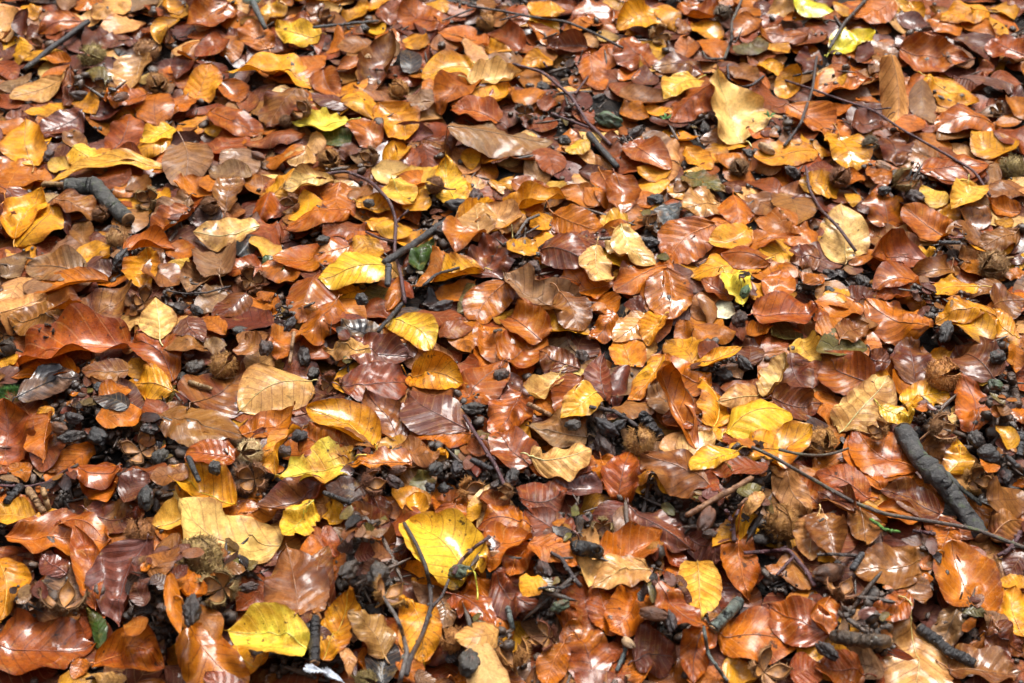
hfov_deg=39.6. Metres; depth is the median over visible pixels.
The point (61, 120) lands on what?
beech leaf
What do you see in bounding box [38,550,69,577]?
beech leaf
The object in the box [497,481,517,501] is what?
beech husk
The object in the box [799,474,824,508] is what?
beech leaf
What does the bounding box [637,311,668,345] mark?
beech leaf
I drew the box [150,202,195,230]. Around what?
beech leaf
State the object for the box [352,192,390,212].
beech leaf
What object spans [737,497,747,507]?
broken stick
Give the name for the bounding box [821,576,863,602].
beech husk
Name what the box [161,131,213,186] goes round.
beech leaf
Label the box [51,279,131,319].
beech leaf
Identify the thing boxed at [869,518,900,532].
broken stick
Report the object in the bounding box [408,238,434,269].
beech leaf
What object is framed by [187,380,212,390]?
broken stick
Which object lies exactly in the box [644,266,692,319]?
beech leaf
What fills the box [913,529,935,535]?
twig
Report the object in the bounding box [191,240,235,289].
beech leaf
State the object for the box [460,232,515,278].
beech leaf
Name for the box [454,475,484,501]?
beech husk
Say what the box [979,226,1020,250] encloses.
beech leaf
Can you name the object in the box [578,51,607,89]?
beech leaf
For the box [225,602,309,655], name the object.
beech leaf
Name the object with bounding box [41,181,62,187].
broken stick
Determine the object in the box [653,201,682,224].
beech leaf
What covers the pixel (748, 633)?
beech leaf
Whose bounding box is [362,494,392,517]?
beech leaf
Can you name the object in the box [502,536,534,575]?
beech leaf
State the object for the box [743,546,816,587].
twig
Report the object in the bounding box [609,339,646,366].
beech leaf
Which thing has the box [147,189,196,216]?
beech leaf
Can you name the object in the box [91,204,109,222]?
beech husk
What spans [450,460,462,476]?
beech nut
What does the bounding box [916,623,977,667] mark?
broken stick
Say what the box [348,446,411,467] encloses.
beech leaf
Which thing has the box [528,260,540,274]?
beech nut
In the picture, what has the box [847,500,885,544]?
beech leaf
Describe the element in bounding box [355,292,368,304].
beech nut
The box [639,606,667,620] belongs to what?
beech nut
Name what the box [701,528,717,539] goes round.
pebble
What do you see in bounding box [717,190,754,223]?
beech leaf
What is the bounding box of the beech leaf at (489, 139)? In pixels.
[425,122,552,157]
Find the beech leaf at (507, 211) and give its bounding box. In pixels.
[485,199,526,238]
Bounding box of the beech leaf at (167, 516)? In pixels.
[152,485,191,529]
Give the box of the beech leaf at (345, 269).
[318,252,398,289]
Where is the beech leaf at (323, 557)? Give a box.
[306,546,335,606]
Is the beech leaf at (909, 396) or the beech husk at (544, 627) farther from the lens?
the beech leaf at (909, 396)
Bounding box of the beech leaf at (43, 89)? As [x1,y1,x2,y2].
[9,71,64,102]
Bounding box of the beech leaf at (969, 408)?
[954,372,989,431]
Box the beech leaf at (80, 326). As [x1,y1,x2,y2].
[11,303,145,367]
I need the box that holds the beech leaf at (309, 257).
[271,236,349,271]
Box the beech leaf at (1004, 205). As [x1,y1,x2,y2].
[988,195,1020,216]
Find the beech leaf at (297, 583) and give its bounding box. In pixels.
[263,540,329,615]
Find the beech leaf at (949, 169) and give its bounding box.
[911,154,993,180]
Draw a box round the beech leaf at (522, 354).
[496,329,548,368]
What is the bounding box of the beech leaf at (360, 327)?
[339,318,382,340]
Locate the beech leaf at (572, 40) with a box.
[546,29,587,51]
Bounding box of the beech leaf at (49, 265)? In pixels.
[25,244,87,280]
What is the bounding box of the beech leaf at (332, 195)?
[320,181,355,215]
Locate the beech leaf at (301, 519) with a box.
[279,499,319,535]
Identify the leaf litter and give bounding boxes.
[0,0,1023,682]
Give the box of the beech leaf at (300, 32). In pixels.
[275,18,325,46]
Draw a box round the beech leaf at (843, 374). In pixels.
[817,350,875,394]
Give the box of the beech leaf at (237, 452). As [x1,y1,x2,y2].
[184,434,239,461]
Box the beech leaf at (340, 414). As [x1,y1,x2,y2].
[306,398,381,450]
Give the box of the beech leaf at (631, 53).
[612,37,659,69]
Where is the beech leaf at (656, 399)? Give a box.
[646,378,702,423]
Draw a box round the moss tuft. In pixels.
[0,383,19,403]
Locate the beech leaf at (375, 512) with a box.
[347,501,396,547]
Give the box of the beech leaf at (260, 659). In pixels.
[231,645,269,673]
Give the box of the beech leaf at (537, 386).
[523,365,567,398]
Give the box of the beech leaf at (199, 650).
[173,595,249,682]
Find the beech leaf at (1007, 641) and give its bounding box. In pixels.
[977,619,1022,659]
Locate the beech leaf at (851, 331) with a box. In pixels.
[835,318,868,345]
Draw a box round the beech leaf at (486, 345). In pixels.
[472,322,515,362]
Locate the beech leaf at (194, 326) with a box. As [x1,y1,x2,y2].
[173,315,206,341]
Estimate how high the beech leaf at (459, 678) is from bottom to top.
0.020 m
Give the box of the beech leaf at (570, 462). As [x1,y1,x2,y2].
[520,442,591,481]
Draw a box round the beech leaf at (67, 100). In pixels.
[62,65,74,106]
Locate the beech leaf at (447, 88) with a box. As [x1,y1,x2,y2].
[433,70,481,114]
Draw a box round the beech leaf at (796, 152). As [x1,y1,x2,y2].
[753,138,817,165]
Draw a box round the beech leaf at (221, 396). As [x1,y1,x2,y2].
[177,356,245,418]
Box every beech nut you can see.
[42,149,54,161]
[51,421,67,433]
[56,430,83,443]
[64,411,83,424]
[69,90,87,100]
[92,382,100,393]
[112,92,128,101]
[113,247,129,267]
[137,485,153,511]
[140,422,158,434]
[151,448,168,464]
[177,371,186,379]
[182,593,201,627]
[185,360,201,373]
[190,304,202,315]
[208,460,220,475]
[232,326,246,335]
[238,581,258,593]
[251,151,265,160]
[259,340,273,355]
[278,445,291,456]
[283,316,296,330]
[291,429,307,442]
[298,345,310,366]
[307,366,319,379]
[316,235,329,245]
[337,559,358,579]
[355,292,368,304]
[360,24,369,32]
[363,199,374,208]
[364,54,371,58]
[366,560,389,584]
[388,465,406,475]
[428,462,443,476]
[435,225,445,237]
[437,482,450,493]
[443,198,465,212]
[448,564,471,578]
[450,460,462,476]
[461,402,486,415]
[469,187,480,199]
[493,368,509,380]
[505,468,519,485]
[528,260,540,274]
[536,81,549,89]
[536,559,552,576]
[550,599,569,612]
[558,135,571,144]
[575,349,589,363]
[592,93,604,102]
[594,417,619,437]
[594,431,615,455]
[612,419,626,431]
[621,636,635,648]
[626,125,642,139]
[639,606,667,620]
[642,237,659,247]
[663,609,677,632]
[700,120,710,134]
[715,368,732,381]
[725,363,737,370]
[731,309,747,326]
[737,355,752,369]
[739,284,750,298]
[742,148,753,157]
[758,142,775,154]
[812,563,844,582]
[815,641,839,661]
[822,269,839,278]
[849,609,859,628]
[855,274,868,286]
[875,160,891,169]
[877,186,891,195]
[904,189,924,202]
[914,427,923,437]
[938,320,953,342]
[967,429,985,448]
[977,443,1001,463]
[987,379,1003,390]
[990,349,1006,364]
[996,467,1012,486]
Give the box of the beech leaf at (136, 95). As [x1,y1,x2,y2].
[101,84,151,107]
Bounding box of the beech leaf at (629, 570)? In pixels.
[591,553,650,589]
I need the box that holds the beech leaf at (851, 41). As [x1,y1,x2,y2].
[824,27,874,56]
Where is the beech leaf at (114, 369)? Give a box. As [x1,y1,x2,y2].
[81,358,128,380]
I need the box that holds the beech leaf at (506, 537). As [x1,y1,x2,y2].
[480,521,532,571]
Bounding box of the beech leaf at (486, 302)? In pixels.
[462,279,514,323]
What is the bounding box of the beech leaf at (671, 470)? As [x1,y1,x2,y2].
[639,449,728,501]
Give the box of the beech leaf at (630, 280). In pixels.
[613,260,680,294]
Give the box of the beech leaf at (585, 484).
[552,466,602,495]
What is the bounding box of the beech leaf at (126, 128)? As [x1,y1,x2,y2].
[104,114,144,149]
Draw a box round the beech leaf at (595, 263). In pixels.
[579,236,614,281]
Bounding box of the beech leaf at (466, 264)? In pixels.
[426,252,491,282]
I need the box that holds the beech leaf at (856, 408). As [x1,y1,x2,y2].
[830,374,896,432]
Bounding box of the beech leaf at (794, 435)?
[729,420,812,468]
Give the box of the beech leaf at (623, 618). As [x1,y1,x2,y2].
[604,584,654,636]
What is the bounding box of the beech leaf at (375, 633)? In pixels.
[347,609,395,663]
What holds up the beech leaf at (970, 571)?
on the leaf litter
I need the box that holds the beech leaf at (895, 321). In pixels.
[862,294,933,345]
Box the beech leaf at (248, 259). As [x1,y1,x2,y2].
[227,254,262,275]
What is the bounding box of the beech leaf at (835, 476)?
[815,464,879,501]
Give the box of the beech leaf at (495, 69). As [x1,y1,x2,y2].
[458,55,521,83]
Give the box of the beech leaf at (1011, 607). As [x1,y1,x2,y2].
[994,585,1023,636]
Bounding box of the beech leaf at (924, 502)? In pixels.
[879,476,940,519]
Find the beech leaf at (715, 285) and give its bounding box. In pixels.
[701,274,744,300]
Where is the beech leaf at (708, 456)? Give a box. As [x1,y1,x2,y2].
[688,444,746,469]
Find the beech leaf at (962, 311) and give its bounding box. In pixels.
[934,297,996,325]
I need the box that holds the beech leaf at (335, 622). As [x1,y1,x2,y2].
[320,586,361,660]
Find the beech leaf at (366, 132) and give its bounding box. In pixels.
[344,118,383,147]
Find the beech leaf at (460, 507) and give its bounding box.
[435,499,466,516]
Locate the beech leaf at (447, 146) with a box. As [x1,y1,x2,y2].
[419,133,457,155]
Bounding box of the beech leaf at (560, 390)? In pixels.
[551,372,583,410]
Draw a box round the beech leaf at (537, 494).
[516,480,566,514]
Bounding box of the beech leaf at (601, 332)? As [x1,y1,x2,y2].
[589,309,618,343]
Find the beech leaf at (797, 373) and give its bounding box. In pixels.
[780,352,814,387]
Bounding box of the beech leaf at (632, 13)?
[616,0,666,29]
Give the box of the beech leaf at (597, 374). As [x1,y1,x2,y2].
[582,352,612,404]
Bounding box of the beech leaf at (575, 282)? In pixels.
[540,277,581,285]
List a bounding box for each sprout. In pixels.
[659,112,671,118]
[762,111,774,117]
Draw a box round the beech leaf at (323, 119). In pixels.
[291,107,360,130]
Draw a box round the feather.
[304,663,344,682]
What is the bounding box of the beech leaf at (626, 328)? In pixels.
[612,310,643,342]
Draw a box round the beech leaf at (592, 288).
[559,266,615,298]
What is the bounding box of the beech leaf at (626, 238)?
[611,223,655,265]
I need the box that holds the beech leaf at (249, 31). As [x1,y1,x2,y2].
[237,17,274,52]
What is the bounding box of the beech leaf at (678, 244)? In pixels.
[657,216,725,263]
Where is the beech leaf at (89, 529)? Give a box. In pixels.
[54,515,108,545]
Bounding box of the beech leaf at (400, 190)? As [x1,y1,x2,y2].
[381,176,417,203]
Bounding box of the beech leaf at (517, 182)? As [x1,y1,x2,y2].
[511,175,548,190]
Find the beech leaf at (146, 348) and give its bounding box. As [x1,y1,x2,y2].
[128,333,181,381]
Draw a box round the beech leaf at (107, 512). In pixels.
[78,498,144,532]
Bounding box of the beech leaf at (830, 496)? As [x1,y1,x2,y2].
[816,484,856,512]
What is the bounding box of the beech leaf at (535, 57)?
[521,48,552,67]
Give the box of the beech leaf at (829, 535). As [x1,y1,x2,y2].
[804,507,847,558]
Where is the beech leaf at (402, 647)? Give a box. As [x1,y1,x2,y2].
[398,600,430,670]
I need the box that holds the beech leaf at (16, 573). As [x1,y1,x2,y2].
[0,557,31,622]
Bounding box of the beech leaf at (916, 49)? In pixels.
[890,32,974,72]
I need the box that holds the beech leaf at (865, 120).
[851,107,894,132]
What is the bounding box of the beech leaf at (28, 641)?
[0,608,96,674]
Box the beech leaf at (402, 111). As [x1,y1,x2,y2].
[373,100,419,139]
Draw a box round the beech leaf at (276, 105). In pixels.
[257,88,308,128]
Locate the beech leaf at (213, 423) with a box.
[158,406,249,446]
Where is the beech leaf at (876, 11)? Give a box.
[849,0,897,23]
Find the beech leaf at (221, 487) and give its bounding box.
[168,458,236,507]
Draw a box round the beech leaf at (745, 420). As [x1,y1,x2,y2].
[721,399,792,439]
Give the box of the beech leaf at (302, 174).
[281,163,333,191]
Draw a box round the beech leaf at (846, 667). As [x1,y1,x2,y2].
[814,649,876,682]
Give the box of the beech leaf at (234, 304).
[211,292,252,316]
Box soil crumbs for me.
[0,0,1023,682]
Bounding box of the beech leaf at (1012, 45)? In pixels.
[984,34,1023,58]
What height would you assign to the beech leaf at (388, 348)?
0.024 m
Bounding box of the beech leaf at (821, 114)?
[775,101,836,136]
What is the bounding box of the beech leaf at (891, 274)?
[872,261,934,290]
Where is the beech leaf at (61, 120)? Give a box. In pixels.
[38,107,84,137]
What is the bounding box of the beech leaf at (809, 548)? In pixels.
[792,504,828,560]
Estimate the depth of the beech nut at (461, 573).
1.17 m
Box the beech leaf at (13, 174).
[0,158,34,208]
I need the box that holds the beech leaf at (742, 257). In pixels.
[720,245,770,269]
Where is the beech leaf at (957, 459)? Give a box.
[942,438,974,473]
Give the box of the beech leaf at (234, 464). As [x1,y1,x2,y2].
[223,448,255,498]
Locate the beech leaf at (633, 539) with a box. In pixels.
[600,521,662,557]
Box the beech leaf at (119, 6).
[91,0,130,19]
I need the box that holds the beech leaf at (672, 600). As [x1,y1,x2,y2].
[655,572,703,626]
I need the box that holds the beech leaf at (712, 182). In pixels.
[680,169,725,192]
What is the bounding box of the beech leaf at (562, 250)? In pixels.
[539,232,585,268]
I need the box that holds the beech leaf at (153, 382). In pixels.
[129,363,179,399]
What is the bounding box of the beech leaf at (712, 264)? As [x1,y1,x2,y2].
[691,253,773,280]
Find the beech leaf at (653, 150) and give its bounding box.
[621,134,671,169]
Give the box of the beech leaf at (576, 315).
[549,282,592,330]
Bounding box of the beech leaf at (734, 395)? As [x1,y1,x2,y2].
[715,383,769,408]
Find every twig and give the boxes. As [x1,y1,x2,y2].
[0,463,78,487]
[166,285,230,294]
[326,170,408,303]
[383,596,408,682]
[402,522,449,676]
[442,4,623,48]
[451,535,490,575]
[463,414,505,484]
[513,61,611,145]
[514,214,539,238]
[550,551,581,587]
[589,405,640,429]
[702,0,742,59]
[724,509,739,542]
[726,64,764,87]
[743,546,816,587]
[751,446,1023,549]
[773,75,990,196]
[783,56,817,146]
[805,165,856,251]
[817,552,857,557]
[827,0,866,50]
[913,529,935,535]
[997,530,1022,556]
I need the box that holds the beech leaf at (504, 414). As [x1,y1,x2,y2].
[487,388,533,433]
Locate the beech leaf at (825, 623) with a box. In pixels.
[810,596,839,633]
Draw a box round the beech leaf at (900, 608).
[872,589,913,621]
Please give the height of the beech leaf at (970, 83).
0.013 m
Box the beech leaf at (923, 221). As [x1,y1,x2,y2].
[901,202,962,240]
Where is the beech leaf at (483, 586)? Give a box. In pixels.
[465,574,514,638]
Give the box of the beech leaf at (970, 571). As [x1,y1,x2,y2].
[933,539,1003,629]
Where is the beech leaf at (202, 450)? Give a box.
[186,439,235,464]
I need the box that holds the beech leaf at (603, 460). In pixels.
[589,451,613,491]
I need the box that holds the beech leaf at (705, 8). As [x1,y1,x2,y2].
[676,0,728,23]
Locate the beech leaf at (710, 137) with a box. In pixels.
[699,126,748,145]
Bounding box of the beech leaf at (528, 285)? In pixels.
[501,263,580,310]
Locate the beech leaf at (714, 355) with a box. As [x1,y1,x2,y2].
[694,346,742,365]
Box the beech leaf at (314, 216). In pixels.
[283,206,350,231]
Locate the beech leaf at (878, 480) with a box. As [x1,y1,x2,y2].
[842,435,887,489]
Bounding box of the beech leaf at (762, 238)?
[698,230,800,264]
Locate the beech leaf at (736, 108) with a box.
[709,65,770,147]
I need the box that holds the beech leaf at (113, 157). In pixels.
[50,148,162,180]
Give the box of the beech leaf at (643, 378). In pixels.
[627,353,664,399]
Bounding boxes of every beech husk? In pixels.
[0,322,15,340]
[0,338,22,357]
[30,36,42,49]
[35,578,93,618]
[38,323,55,338]
[76,40,109,65]
[90,76,111,97]
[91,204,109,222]
[104,225,129,249]
[117,431,158,466]
[122,516,155,539]
[127,282,161,314]
[132,39,160,63]
[134,184,159,210]
[145,70,169,92]
[177,527,224,581]
[195,563,240,612]
[199,196,220,215]
[206,351,238,379]
[232,459,268,495]
[235,262,267,295]
[236,437,265,464]
[272,113,291,128]
[277,192,300,215]
[292,99,311,119]
[315,6,336,23]
[315,146,340,168]
[315,370,345,396]
[350,669,378,682]
[354,465,389,497]
[357,145,379,168]
[371,572,406,609]
[387,78,408,99]
[424,174,455,196]
[439,625,466,655]
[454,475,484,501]
[475,11,497,31]
[494,636,532,676]
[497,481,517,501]
[515,103,536,124]
[527,617,557,652]
[590,516,615,539]
[621,423,658,456]
[642,212,661,231]
[648,22,673,45]
[713,2,731,23]
[728,156,749,177]
[748,640,793,682]
[761,501,801,549]
[804,426,840,459]
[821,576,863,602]
[828,165,852,189]
[855,135,879,151]
[865,416,889,441]
[891,167,919,192]
[920,410,958,445]
[921,356,961,392]
[959,462,992,495]
[977,245,1014,279]
[988,101,1005,115]
[998,151,1023,179]
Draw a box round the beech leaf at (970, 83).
[952,75,985,91]
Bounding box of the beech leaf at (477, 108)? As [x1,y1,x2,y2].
[450,95,507,128]
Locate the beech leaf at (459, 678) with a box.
[446,666,526,682]
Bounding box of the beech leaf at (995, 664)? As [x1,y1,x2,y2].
[935,643,1022,682]
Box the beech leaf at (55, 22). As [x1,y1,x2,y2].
[37,10,86,34]
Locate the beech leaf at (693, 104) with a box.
[669,82,714,122]
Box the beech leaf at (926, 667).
[881,595,954,682]
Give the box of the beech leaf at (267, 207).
[253,191,279,222]
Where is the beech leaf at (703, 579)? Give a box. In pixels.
[678,560,722,618]
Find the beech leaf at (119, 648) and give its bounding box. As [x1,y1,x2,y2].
[84,617,166,671]
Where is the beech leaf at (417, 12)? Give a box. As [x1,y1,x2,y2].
[397,0,449,30]
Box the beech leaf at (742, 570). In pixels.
[720,504,759,604]
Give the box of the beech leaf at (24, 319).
[7,301,60,335]
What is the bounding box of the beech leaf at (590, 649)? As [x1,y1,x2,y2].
[559,618,613,678]
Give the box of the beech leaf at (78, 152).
[66,143,100,163]
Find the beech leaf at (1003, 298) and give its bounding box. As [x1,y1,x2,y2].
[990,283,1023,318]
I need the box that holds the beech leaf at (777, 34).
[759,24,814,43]
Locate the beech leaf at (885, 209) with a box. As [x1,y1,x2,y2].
[861,180,905,227]
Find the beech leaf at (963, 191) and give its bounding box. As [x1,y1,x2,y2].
[950,174,988,209]
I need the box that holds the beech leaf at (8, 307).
[0,293,46,335]
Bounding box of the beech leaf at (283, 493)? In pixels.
[255,474,321,508]
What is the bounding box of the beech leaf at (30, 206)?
[0,186,47,246]
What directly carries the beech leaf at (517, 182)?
on the leaf litter
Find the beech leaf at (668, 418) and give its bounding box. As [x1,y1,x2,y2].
[662,404,693,428]
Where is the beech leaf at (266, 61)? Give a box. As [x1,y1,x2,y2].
[221,52,311,88]
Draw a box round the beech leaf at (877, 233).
[870,223,919,254]
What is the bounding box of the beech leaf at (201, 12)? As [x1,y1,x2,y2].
[184,0,237,26]
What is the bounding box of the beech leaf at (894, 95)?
[873,53,908,123]
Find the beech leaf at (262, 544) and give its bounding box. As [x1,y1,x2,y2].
[172,491,284,563]
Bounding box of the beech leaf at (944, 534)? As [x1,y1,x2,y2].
[928,520,961,547]
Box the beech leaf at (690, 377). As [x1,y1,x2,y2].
[664,352,718,396]
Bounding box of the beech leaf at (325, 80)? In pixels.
[311,65,340,94]
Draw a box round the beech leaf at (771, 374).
[756,352,788,396]
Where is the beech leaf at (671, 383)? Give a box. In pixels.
[656,360,698,448]
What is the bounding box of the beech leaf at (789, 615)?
[767,595,829,646]
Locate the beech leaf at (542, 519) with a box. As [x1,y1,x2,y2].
[523,506,579,539]
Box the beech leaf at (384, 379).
[329,361,408,400]
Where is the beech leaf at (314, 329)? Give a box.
[295,293,344,345]
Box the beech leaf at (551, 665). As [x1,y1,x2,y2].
[535,634,574,682]
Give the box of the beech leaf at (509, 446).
[488,425,538,469]
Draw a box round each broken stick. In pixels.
[3,483,24,504]
[23,19,90,70]
[25,486,46,513]
[40,487,50,510]
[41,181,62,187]
[63,176,134,225]
[186,455,200,482]
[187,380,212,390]
[288,331,295,363]
[308,614,320,666]
[312,20,378,28]
[323,490,351,504]
[377,301,404,332]
[381,212,456,264]
[384,263,391,287]
[422,266,459,286]
[469,457,492,471]
[505,605,514,629]
[526,402,551,416]
[538,583,572,589]
[570,540,603,557]
[586,131,619,168]
[615,644,626,671]
[638,410,664,440]
[685,475,753,517]
[702,626,728,681]
[708,596,743,633]
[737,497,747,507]
[829,629,892,648]
[849,552,864,570]
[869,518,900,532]
[894,422,988,542]
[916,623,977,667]
[938,240,960,244]
[946,470,981,505]
[1005,455,1023,474]
[1007,372,1022,407]
[1016,430,1023,457]
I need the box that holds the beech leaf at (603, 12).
[570,0,619,23]
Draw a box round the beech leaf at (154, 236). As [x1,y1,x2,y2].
[123,225,174,250]
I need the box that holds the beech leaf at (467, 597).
[439,581,496,624]
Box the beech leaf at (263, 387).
[237,363,317,414]
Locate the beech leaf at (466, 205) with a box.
[455,197,525,231]
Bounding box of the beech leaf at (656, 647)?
[627,620,677,677]
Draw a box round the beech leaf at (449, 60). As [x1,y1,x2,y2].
[421,49,488,80]
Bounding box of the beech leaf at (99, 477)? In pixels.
[68,463,121,489]
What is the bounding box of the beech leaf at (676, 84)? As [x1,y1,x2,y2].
[661,71,705,98]
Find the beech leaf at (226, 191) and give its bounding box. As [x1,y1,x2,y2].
[212,177,245,214]
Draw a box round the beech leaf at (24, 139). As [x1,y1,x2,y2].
[0,117,46,172]
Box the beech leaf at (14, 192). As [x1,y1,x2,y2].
[0,186,28,213]
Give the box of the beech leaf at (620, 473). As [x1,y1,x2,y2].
[600,450,646,502]
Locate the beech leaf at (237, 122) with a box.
[206,106,265,136]
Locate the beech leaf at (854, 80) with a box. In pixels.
[810,63,872,96]
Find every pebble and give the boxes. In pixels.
[156,603,166,611]
[386,474,404,488]
[424,482,435,491]
[428,300,453,310]
[458,648,480,678]
[490,479,501,490]
[564,419,580,430]
[593,111,622,128]
[647,193,663,206]
[696,506,715,530]
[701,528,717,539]
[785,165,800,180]
[824,286,834,291]
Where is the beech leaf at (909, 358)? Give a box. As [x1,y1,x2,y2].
[890,336,931,383]
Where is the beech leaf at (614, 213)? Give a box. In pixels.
[605,207,630,227]
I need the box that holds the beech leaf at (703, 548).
[684,527,728,563]
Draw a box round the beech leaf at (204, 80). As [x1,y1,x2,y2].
[183,60,222,102]
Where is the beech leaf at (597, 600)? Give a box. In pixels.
[586,583,616,635]
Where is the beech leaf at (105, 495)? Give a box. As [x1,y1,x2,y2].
[74,462,122,501]
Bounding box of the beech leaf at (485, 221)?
[457,202,496,241]
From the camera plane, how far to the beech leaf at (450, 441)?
1.32 m
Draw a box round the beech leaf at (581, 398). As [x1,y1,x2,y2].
[560,380,604,417]
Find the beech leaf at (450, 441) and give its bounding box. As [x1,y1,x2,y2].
[412,429,473,448]
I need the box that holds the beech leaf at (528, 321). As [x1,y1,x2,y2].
[499,297,551,344]
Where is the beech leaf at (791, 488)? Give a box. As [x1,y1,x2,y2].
[771,446,812,515]
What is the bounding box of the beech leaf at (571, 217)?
[545,200,604,233]
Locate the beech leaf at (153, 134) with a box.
[140,121,177,142]
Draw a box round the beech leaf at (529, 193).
[502,180,568,208]
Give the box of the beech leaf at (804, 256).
[789,244,820,270]
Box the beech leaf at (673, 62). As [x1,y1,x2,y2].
[651,52,711,76]
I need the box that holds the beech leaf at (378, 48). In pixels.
[355,27,395,87]
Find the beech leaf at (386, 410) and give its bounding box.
[361,387,409,440]
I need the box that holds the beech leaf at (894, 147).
[875,132,914,166]
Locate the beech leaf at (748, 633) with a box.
[704,606,797,664]
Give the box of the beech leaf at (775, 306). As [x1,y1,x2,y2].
[748,290,822,323]
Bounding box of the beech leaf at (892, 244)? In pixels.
[871,228,926,266]
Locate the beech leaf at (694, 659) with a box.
[680,618,717,682]
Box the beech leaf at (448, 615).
[435,600,456,628]
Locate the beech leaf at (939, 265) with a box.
[912,254,959,277]
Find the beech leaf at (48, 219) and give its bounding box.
[14,203,63,247]
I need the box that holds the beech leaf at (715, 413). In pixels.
[696,377,729,426]
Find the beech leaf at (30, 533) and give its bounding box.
[5,508,111,555]
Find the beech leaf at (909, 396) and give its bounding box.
[899,380,949,409]
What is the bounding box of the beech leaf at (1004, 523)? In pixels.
[987,508,1021,542]
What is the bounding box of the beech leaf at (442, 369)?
[401,350,466,389]
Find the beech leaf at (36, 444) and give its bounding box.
[23,411,52,462]
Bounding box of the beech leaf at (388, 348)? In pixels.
[350,332,411,364]
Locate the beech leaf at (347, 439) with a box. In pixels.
[338,427,375,451]
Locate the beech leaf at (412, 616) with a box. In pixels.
[398,594,442,662]
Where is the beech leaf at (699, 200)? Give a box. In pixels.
[680,186,720,216]
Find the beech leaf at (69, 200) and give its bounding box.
[50,188,101,224]
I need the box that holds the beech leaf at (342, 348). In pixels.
[322,337,370,360]
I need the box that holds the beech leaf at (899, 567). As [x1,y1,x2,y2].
[849,542,944,589]
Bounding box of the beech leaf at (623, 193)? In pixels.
[604,168,641,211]
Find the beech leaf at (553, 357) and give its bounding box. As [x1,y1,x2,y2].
[539,345,580,373]
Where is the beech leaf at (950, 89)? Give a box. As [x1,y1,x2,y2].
[918,71,979,107]
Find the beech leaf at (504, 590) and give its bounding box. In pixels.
[489,567,538,619]
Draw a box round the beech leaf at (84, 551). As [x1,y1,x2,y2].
[69,526,103,610]
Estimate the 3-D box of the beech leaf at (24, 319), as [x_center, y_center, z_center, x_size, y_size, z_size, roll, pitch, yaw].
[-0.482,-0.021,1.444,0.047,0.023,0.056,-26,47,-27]
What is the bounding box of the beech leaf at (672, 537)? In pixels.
[627,498,694,552]
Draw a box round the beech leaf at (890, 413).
[874,398,914,423]
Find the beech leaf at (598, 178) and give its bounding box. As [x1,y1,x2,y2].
[590,167,618,209]
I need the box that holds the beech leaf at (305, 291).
[286,270,337,323]
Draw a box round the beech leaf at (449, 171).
[431,153,469,202]
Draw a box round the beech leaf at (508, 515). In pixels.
[476,504,534,532]
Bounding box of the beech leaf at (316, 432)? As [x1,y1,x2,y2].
[298,422,348,459]
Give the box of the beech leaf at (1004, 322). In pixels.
[993,308,1019,338]
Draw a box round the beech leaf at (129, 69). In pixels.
[105,52,151,88]
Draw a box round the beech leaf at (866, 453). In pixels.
[848,430,916,477]
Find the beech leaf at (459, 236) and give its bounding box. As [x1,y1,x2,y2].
[442,215,486,252]
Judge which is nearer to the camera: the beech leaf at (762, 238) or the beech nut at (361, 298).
the beech nut at (361, 298)
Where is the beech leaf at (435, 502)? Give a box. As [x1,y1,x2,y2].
[431,494,467,509]
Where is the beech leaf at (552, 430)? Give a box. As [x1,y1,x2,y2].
[524,408,594,447]
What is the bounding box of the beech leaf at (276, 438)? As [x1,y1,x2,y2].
[259,424,307,474]
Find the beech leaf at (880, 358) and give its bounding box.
[866,344,890,370]
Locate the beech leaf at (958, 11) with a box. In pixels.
[939,0,1000,22]
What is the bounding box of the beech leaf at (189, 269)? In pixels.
[180,260,216,292]
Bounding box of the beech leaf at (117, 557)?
[84,534,153,626]
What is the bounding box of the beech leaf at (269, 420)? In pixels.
[239,401,295,437]
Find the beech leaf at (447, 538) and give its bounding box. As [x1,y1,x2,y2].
[399,508,487,599]
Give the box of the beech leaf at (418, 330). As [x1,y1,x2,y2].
[385,312,437,350]
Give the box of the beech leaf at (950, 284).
[932,274,991,294]
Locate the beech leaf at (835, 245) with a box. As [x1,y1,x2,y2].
[819,203,869,264]
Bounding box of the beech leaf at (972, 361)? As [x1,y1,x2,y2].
[943,336,1005,389]
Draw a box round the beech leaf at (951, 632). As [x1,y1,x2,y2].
[931,592,970,645]
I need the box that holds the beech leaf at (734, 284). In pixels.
[718,267,751,305]
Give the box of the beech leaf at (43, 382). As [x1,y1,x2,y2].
[12,363,79,402]
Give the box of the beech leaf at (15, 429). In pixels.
[0,398,35,474]
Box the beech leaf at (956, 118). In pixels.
[932,104,1001,132]
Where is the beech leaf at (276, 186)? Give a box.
[259,168,299,199]
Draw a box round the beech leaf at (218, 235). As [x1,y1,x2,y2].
[193,217,259,251]
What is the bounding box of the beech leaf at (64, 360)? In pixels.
[9,349,76,378]
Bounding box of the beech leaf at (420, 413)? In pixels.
[399,391,470,434]
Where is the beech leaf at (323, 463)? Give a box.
[272,436,366,482]
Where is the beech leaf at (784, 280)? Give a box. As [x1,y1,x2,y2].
[761,269,795,294]
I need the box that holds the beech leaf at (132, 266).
[121,247,159,287]
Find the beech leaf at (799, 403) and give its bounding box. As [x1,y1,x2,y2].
[761,383,824,421]
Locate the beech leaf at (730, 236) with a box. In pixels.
[708,222,753,248]
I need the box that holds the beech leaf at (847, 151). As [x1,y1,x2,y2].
[824,123,873,170]
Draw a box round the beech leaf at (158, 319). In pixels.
[138,297,177,345]
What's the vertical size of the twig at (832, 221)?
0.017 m
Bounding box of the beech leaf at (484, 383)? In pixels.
[452,358,509,404]

